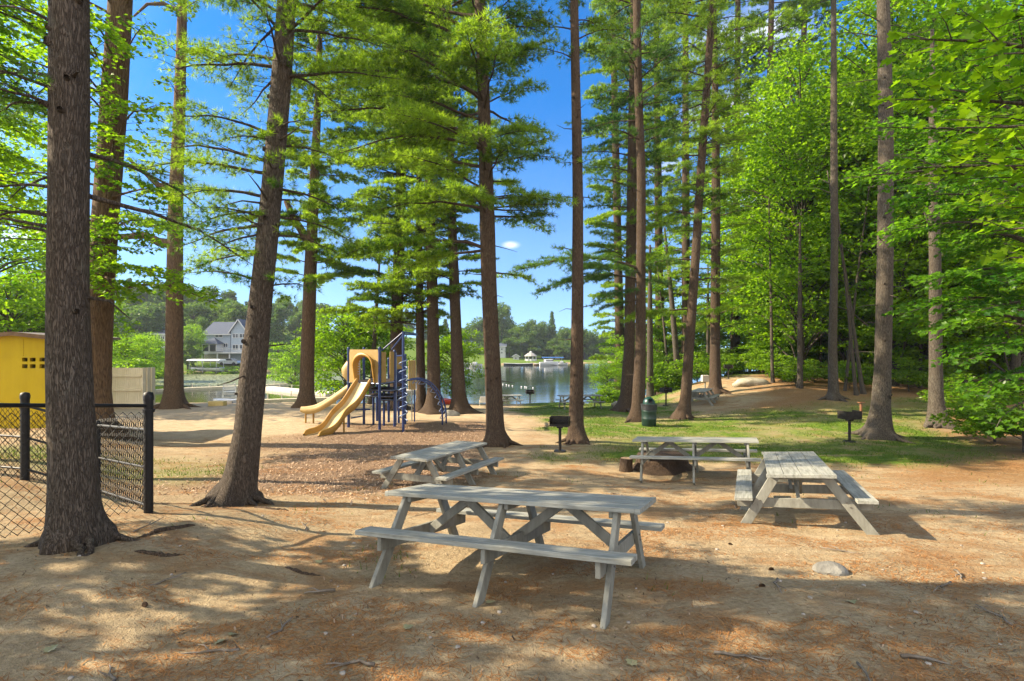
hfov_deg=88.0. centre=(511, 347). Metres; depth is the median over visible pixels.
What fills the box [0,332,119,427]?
yellow shed
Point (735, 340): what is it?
pine tree
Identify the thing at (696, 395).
picnic table
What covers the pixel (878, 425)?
pine tree
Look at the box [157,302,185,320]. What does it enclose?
oak tree
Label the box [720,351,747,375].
shrub
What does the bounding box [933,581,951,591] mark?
twig
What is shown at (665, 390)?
park grill
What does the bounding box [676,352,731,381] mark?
shrub
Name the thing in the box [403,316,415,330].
oak tree
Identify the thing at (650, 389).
thin tree
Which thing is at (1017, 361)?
maple tree
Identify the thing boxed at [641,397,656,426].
litter bin
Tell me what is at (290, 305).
oak tree
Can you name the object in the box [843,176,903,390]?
thin tree
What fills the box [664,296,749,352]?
young tree
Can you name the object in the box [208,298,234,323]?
maple tree
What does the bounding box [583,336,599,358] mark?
maple tree
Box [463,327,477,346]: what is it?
oak tree
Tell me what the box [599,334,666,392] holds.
young tree
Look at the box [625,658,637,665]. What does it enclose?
fallen leaf
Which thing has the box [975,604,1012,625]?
twig
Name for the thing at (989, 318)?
maple tree
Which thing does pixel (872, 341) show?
sapling
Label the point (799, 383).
thin tree
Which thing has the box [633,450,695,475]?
tree stump
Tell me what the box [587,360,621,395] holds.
young tree
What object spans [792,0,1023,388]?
maple tree
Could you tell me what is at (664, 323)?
thin tree
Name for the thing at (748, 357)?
shrub
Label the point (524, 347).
maple tree
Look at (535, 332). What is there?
oak tree
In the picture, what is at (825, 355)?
sapling
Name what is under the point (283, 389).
swim dock
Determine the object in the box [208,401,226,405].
timber block
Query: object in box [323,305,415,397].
young tree
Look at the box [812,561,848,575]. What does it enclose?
rock
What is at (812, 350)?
sapling
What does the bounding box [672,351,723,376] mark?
shrub
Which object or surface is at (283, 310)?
oak tree
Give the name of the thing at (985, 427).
shrub
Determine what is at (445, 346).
young tree
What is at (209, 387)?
swim dock
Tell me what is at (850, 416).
park grill
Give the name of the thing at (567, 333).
oak tree
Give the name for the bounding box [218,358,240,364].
parked car
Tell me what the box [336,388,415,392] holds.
swim dock
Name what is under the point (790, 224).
maple tree
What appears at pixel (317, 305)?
oak tree
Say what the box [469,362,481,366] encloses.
moored boat
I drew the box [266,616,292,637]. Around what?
twig
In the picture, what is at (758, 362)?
shrub
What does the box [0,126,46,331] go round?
maple tree
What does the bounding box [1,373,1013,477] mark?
grass
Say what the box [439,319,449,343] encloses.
pine tree
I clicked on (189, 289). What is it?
oak tree
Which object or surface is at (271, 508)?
surface root
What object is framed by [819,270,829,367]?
thin tree
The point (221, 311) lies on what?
oak tree
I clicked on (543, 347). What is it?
maple tree
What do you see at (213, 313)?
oak tree
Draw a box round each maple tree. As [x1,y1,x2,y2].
[0,0,117,235]
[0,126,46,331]
[2,196,123,347]
[113,305,161,338]
[113,308,145,335]
[114,303,131,342]
[116,281,154,309]
[131,302,164,324]
[141,332,164,369]
[184,331,201,371]
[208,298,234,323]
[462,317,483,353]
[474,336,499,349]
[500,338,522,357]
[502,325,518,352]
[507,323,535,357]
[514,339,533,357]
[526,341,546,358]
[536,343,549,357]
[544,338,561,358]
[553,326,568,356]
[553,343,569,359]
[559,339,570,358]
[560,331,587,354]
[563,344,570,357]
[567,326,599,359]
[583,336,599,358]
[594,339,607,354]
[687,114,865,373]
[697,11,928,378]
[705,147,786,335]
[721,0,989,374]
[725,93,870,366]
[749,0,1023,385]
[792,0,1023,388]
[824,11,983,273]
[840,0,1023,438]
[856,0,1023,385]
[869,0,1023,265]
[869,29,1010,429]
[942,105,1023,326]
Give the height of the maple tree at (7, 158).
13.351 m
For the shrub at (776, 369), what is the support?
on the ground at (202, 433)
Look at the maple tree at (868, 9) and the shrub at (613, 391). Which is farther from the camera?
the shrub at (613, 391)
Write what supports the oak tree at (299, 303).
on the ground at (202, 433)
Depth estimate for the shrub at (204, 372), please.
102.28 m
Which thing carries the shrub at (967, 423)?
on the ground at (202, 433)
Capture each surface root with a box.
[135,550,184,556]
[137,524,194,538]
[254,506,288,510]
[285,566,320,575]
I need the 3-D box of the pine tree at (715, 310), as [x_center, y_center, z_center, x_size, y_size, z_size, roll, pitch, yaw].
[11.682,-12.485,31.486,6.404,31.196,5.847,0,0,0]
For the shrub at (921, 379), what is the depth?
28.23 m
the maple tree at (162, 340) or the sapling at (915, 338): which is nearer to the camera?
the sapling at (915, 338)
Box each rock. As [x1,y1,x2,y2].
[444,410,459,415]
[732,377,769,386]
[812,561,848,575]
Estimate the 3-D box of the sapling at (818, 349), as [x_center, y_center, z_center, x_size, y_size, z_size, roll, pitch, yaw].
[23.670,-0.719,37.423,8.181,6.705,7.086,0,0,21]
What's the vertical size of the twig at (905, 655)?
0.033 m
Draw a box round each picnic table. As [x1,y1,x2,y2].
[355,483,664,628]
[372,441,503,488]
[502,394,523,403]
[555,394,604,409]
[629,436,761,484]
[691,388,719,405]
[734,451,878,534]
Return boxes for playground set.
[300,331,446,436]
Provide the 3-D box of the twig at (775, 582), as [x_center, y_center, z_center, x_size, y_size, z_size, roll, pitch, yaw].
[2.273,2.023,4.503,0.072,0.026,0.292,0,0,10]
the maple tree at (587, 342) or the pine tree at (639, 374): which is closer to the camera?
the pine tree at (639, 374)
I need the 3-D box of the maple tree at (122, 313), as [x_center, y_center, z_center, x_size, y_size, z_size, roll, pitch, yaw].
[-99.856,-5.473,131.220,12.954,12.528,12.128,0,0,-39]
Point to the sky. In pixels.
(552, 108)
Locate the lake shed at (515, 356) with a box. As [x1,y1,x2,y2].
[512,354,519,359]
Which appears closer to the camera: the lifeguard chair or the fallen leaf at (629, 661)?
the fallen leaf at (629, 661)
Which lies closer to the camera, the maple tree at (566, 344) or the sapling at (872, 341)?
the sapling at (872, 341)
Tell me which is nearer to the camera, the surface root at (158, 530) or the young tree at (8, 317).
the surface root at (158, 530)
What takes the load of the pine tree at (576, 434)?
on the ground at (202, 433)
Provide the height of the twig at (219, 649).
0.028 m
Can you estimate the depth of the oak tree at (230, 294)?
164.84 m
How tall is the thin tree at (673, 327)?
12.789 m
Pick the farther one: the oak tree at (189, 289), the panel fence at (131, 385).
the oak tree at (189, 289)
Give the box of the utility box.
[701,375,708,387]
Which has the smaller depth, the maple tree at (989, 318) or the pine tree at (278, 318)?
the maple tree at (989, 318)
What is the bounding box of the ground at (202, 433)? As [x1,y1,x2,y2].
[0,325,1023,680]
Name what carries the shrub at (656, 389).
on the ground at (202, 433)
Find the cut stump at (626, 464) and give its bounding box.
[619,457,632,471]
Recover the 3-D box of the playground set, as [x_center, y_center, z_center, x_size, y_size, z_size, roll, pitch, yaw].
[-5.578,1.407,21.732,5.684,4.039,5.812,0,0,-23]
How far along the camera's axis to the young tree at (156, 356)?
79.45 m
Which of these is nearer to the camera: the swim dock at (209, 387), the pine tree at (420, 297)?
the pine tree at (420, 297)
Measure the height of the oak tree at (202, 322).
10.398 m
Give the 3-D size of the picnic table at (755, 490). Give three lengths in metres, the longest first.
2.460 x 1.622 x 0.830 m
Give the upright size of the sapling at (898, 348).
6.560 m
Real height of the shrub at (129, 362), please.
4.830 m
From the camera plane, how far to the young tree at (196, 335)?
114.12 m
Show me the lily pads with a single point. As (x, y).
(207, 382)
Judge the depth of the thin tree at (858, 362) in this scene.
27.96 m
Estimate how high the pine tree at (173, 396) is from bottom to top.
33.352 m
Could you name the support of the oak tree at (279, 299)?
on the ground at (202, 433)
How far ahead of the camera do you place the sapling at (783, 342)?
38.96 m
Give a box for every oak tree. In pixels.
[126,288,158,307]
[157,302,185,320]
[158,293,165,304]
[163,293,208,304]
[164,302,215,330]
[185,283,198,303]
[186,316,210,348]
[189,285,237,303]
[193,301,214,308]
[206,308,219,321]
[211,301,245,322]
[222,306,247,321]
[270,303,287,327]
[272,300,294,324]
[275,294,291,320]
[285,311,316,335]
[295,300,302,309]
[298,303,328,317]
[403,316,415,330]
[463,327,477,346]
[497,302,516,341]
[523,319,545,342]
[536,321,555,353]
[563,330,586,340]
[599,330,614,354]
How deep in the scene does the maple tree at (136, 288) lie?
157.85 m
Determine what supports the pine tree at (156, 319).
on the ground at (202, 433)
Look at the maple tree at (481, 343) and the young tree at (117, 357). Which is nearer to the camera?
the young tree at (117, 357)
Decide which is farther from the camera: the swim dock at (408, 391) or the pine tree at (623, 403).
the swim dock at (408, 391)
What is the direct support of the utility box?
on the ground at (202, 433)
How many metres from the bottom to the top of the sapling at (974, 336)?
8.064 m
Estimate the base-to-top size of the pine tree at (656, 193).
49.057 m
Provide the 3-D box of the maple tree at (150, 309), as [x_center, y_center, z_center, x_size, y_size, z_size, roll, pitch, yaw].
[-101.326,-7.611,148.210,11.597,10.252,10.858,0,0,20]
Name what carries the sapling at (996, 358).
on the ground at (202, 433)
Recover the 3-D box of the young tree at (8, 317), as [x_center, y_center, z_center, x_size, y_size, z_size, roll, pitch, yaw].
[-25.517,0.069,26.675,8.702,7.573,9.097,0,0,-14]
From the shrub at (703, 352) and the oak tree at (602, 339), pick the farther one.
the oak tree at (602, 339)
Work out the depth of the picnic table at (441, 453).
10.20 m
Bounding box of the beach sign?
[479,397,485,405]
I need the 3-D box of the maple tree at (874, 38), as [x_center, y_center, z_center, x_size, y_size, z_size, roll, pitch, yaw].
[29.980,-10.530,38.178,16.976,26.247,16.211,0,0,-16]
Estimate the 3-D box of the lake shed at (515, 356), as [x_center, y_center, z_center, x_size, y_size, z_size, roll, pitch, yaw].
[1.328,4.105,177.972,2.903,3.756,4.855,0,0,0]
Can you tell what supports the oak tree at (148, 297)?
on the ground at (202, 433)
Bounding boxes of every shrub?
[112,358,161,376]
[136,362,163,378]
[186,366,218,373]
[217,366,239,374]
[592,383,620,402]
[593,390,616,402]
[645,361,699,389]
[645,370,681,394]
[646,359,697,384]
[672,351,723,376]
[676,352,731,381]
[720,346,746,360]
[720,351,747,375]
[726,353,757,373]
[738,341,809,374]
[746,347,794,373]
[759,357,808,377]
[777,362,821,385]
[803,359,842,381]
[826,360,873,387]
[849,351,906,377]
[892,357,956,391]
[917,373,1007,409]
[928,394,1021,441]
[958,384,1023,451]
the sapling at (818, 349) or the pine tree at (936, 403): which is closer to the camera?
the pine tree at (936, 403)
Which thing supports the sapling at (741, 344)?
on the ground at (202, 433)
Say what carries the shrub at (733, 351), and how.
on the ground at (202, 433)
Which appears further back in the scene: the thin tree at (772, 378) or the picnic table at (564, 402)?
the thin tree at (772, 378)
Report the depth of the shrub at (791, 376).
30.87 m
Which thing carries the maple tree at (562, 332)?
on the ground at (202, 433)
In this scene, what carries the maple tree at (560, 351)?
on the ground at (202, 433)
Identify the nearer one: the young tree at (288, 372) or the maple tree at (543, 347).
the young tree at (288, 372)
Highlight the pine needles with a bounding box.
[0,442,1023,680]
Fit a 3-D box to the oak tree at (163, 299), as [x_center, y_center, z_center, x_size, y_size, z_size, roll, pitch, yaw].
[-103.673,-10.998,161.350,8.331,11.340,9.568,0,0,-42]
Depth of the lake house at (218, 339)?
118.89 m
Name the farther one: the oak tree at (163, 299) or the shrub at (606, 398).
the oak tree at (163, 299)
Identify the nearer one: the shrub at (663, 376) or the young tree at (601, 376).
the shrub at (663, 376)
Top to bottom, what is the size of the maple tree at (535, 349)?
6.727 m
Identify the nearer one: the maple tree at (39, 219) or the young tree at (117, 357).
the maple tree at (39, 219)
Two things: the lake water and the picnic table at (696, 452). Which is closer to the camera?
the picnic table at (696, 452)
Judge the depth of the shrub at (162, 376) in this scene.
87.44 m
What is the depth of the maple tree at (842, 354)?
35.14 m
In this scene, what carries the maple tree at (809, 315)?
on the ground at (202, 433)
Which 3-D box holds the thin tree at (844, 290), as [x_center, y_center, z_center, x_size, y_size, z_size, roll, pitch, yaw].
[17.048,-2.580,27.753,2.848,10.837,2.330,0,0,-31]
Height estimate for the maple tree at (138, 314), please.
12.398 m
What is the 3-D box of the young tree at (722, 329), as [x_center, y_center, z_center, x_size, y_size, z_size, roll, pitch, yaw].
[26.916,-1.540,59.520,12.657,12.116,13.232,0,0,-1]
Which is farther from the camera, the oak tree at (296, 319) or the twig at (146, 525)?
the oak tree at (296, 319)
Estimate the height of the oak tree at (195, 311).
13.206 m
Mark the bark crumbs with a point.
(621, 668)
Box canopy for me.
[542,357,563,361]
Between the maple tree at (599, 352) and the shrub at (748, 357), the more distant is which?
the maple tree at (599, 352)
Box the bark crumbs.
[0,453,1022,680]
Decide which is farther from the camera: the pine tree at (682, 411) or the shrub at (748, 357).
the shrub at (748, 357)
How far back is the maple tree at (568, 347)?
186.80 m
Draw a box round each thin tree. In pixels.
[349,263,388,403]
[646,245,666,396]
[646,265,680,366]
[655,227,683,385]
[683,263,721,360]
[745,198,774,382]
[776,222,826,388]
[791,170,875,393]
[812,210,872,395]
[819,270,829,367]
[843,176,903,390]
[894,178,946,388]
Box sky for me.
[0,0,1021,347]
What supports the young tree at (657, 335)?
on the ground at (202, 433)
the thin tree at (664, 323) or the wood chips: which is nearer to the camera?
the wood chips
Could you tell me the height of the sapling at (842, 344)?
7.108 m
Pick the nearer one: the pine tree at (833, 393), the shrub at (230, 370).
the pine tree at (833, 393)
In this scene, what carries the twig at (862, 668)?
on the ground at (202, 433)
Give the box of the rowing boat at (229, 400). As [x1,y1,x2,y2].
[213,398,236,402]
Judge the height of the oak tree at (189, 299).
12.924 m
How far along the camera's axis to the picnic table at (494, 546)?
4.68 m
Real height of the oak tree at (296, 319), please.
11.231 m
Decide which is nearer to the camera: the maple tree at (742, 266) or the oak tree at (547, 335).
the maple tree at (742, 266)
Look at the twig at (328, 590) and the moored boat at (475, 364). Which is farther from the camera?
the moored boat at (475, 364)
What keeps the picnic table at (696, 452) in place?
on the ground at (202, 433)
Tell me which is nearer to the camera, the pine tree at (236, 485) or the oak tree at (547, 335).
the pine tree at (236, 485)
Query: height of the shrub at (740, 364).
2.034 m
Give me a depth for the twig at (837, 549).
5.60 m
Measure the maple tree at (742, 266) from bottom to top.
20.072 m
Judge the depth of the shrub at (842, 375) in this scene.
29.30 m
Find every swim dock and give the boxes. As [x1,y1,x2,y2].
[155,381,288,391]
[264,393,328,402]
[265,383,333,395]
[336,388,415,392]
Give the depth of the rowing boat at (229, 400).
37.34 m
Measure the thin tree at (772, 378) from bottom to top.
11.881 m
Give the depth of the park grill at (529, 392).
36.00 m
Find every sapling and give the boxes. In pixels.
[737,319,825,365]
[738,332,753,351]
[752,307,842,373]
[785,293,873,369]
[807,339,867,371]
[813,288,910,368]
[837,288,978,371]
[838,287,1014,379]
[845,301,1006,379]
[917,273,1023,381]
[943,287,1021,373]
[956,342,1010,378]
[972,331,1023,380]
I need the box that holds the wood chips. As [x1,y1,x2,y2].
[104,422,493,504]
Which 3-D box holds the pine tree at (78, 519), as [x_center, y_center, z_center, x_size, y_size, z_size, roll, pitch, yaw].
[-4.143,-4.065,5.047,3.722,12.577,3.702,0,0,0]
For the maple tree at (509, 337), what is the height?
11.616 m
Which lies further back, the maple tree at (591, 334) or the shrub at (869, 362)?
the maple tree at (591, 334)
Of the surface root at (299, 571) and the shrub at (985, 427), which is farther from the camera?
the shrub at (985, 427)
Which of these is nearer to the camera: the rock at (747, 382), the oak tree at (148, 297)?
the rock at (747, 382)
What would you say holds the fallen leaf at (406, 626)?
on the ground at (202, 433)
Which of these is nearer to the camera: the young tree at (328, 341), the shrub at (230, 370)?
the young tree at (328, 341)
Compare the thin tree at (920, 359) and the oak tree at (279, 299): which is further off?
the oak tree at (279, 299)
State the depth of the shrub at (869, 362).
32.98 m
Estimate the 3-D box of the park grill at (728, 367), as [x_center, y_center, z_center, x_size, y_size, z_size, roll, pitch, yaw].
[15.114,1.766,37.000,0.686,1.102,0.400,0,0,11]
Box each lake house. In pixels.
[151,327,164,355]
[201,322,241,362]
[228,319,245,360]
[499,343,506,357]
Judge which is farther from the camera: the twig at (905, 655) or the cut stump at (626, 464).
the cut stump at (626, 464)
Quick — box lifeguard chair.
[222,383,236,398]
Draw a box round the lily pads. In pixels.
[155,374,426,385]
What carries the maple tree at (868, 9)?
on the ground at (202, 433)
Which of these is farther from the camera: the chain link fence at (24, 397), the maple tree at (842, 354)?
the maple tree at (842, 354)
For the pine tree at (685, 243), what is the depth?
45.75 m
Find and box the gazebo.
[525,351,536,360]
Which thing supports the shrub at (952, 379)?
on the ground at (202, 433)
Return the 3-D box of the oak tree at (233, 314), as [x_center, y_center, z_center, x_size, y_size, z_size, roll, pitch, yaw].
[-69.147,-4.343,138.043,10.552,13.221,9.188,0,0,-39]
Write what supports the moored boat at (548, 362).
on the lake water
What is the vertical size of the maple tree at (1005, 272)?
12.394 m
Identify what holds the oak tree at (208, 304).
on the ground at (202, 433)
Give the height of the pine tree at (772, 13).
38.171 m
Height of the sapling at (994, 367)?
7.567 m
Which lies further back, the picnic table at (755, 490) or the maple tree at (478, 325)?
the maple tree at (478, 325)
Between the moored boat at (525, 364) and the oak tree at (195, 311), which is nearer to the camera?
the oak tree at (195, 311)
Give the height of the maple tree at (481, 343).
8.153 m
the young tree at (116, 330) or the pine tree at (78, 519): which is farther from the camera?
the young tree at (116, 330)
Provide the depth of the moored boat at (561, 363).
152.42 m
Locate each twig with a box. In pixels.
[98,664,116,680]
[133,517,162,531]
[145,572,185,586]
[179,644,239,653]
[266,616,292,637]
[304,588,335,592]
[326,659,374,667]
[714,650,775,662]
[773,578,786,592]
[820,545,860,553]
[856,661,870,680]
[900,653,948,664]
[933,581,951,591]
[953,569,962,580]
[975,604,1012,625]
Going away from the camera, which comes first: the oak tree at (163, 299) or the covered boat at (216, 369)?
the covered boat at (216, 369)
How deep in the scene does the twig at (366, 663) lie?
3.21 m
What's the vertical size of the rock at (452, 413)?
0.532 m
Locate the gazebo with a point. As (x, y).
(530, 353)
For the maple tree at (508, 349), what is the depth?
185.40 m
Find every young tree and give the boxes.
[0,273,116,332]
[0,282,143,356]
[112,334,160,367]
[116,332,164,373]
[184,323,208,364]
[266,341,328,384]
[290,306,410,398]
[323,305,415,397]
[425,329,484,397]
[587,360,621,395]
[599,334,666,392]
[635,305,726,381]
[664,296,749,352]
[696,289,758,370]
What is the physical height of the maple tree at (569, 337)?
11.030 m
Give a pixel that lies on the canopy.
(552, 358)
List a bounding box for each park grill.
[526,390,533,402]
[548,416,571,452]
[660,387,671,405]
[723,365,732,378]
[837,410,861,442]
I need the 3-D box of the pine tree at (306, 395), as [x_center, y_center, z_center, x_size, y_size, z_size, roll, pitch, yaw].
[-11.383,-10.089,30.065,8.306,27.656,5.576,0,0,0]
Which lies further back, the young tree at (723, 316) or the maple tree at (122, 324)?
the maple tree at (122, 324)
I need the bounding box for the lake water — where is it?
[155,363,754,403]
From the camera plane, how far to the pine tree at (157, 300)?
156.57 m
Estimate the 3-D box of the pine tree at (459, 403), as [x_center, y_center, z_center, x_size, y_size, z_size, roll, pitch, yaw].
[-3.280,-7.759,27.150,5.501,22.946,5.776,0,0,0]
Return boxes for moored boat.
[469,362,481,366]
[515,363,532,364]
[539,359,557,365]
[558,361,567,364]
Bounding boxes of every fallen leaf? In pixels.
[403,624,412,628]
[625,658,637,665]
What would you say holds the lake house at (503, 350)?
on the ground at (202, 433)
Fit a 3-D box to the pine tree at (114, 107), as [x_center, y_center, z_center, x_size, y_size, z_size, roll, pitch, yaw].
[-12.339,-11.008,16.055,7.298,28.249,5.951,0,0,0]
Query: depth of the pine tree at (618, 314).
49.68 m
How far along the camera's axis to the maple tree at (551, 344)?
188.52 m
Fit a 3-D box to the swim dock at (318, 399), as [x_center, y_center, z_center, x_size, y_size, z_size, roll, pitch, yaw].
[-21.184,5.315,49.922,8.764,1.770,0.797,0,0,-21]
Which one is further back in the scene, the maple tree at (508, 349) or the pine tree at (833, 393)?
the maple tree at (508, 349)
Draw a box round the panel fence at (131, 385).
[112,367,154,404]
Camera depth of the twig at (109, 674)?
3.07 m
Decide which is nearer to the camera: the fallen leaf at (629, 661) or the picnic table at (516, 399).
the fallen leaf at (629, 661)
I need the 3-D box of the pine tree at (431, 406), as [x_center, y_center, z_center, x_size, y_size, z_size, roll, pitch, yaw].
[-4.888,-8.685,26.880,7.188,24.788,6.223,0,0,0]
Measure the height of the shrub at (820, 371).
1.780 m
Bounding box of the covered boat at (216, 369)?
[186,359,225,372]
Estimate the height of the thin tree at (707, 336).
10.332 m
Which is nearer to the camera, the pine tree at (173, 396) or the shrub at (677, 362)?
the pine tree at (173, 396)
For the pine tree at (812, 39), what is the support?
on the ground at (202, 433)
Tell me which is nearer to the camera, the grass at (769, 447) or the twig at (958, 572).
the twig at (958, 572)
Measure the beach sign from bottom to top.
0.690 m
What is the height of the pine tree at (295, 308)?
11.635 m
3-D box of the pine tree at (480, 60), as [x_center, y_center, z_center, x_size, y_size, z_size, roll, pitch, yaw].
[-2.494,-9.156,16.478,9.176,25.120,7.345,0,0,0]
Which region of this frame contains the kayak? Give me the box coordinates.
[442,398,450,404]
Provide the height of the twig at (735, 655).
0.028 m
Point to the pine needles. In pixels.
(319, 661)
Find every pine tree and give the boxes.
[0,0,223,440]
[0,0,253,555]
[121,0,229,409]
[131,0,405,506]
[145,307,164,338]
[151,288,164,322]
[234,0,373,407]
[269,307,294,354]
[283,306,300,340]
[289,0,579,447]
[315,7,445,410]
[335,0,464,411]
[356,0,481,414]
[394,0,499,414]
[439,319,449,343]
[510,0,693,422]
[521,0,625,445]
[547,311,556,345]
[563,0,687,412]
[580,0,656,395]
[619,0,757,419]
[623,0,692,394]
[642,0,729,383]
[658,0,771,394]
[701,0,781,374]
[722,0,818,372]
[765,0,842,94]
[798,0,850,401]
[825,0,932,443]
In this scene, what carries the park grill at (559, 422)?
on the ground at (202, 433)
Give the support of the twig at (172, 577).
on the ground at (202, 433)
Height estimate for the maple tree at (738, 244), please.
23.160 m
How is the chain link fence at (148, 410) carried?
on the ground at (202, 433)
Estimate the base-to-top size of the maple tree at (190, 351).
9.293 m
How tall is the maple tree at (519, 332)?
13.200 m
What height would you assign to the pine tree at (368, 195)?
25.636 m
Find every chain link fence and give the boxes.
[0,391,154,537]
[0,392,142,507]
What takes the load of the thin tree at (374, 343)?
on the ground at (202, 433)
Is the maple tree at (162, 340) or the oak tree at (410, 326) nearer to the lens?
the maple tree at (162, 340)
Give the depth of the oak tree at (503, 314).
202.63 m
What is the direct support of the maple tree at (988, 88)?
on the ground at (202, 433)
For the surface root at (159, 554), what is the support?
on the ground at (202, 433)
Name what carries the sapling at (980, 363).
on the ground at (202, 433)
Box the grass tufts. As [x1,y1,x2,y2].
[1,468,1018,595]

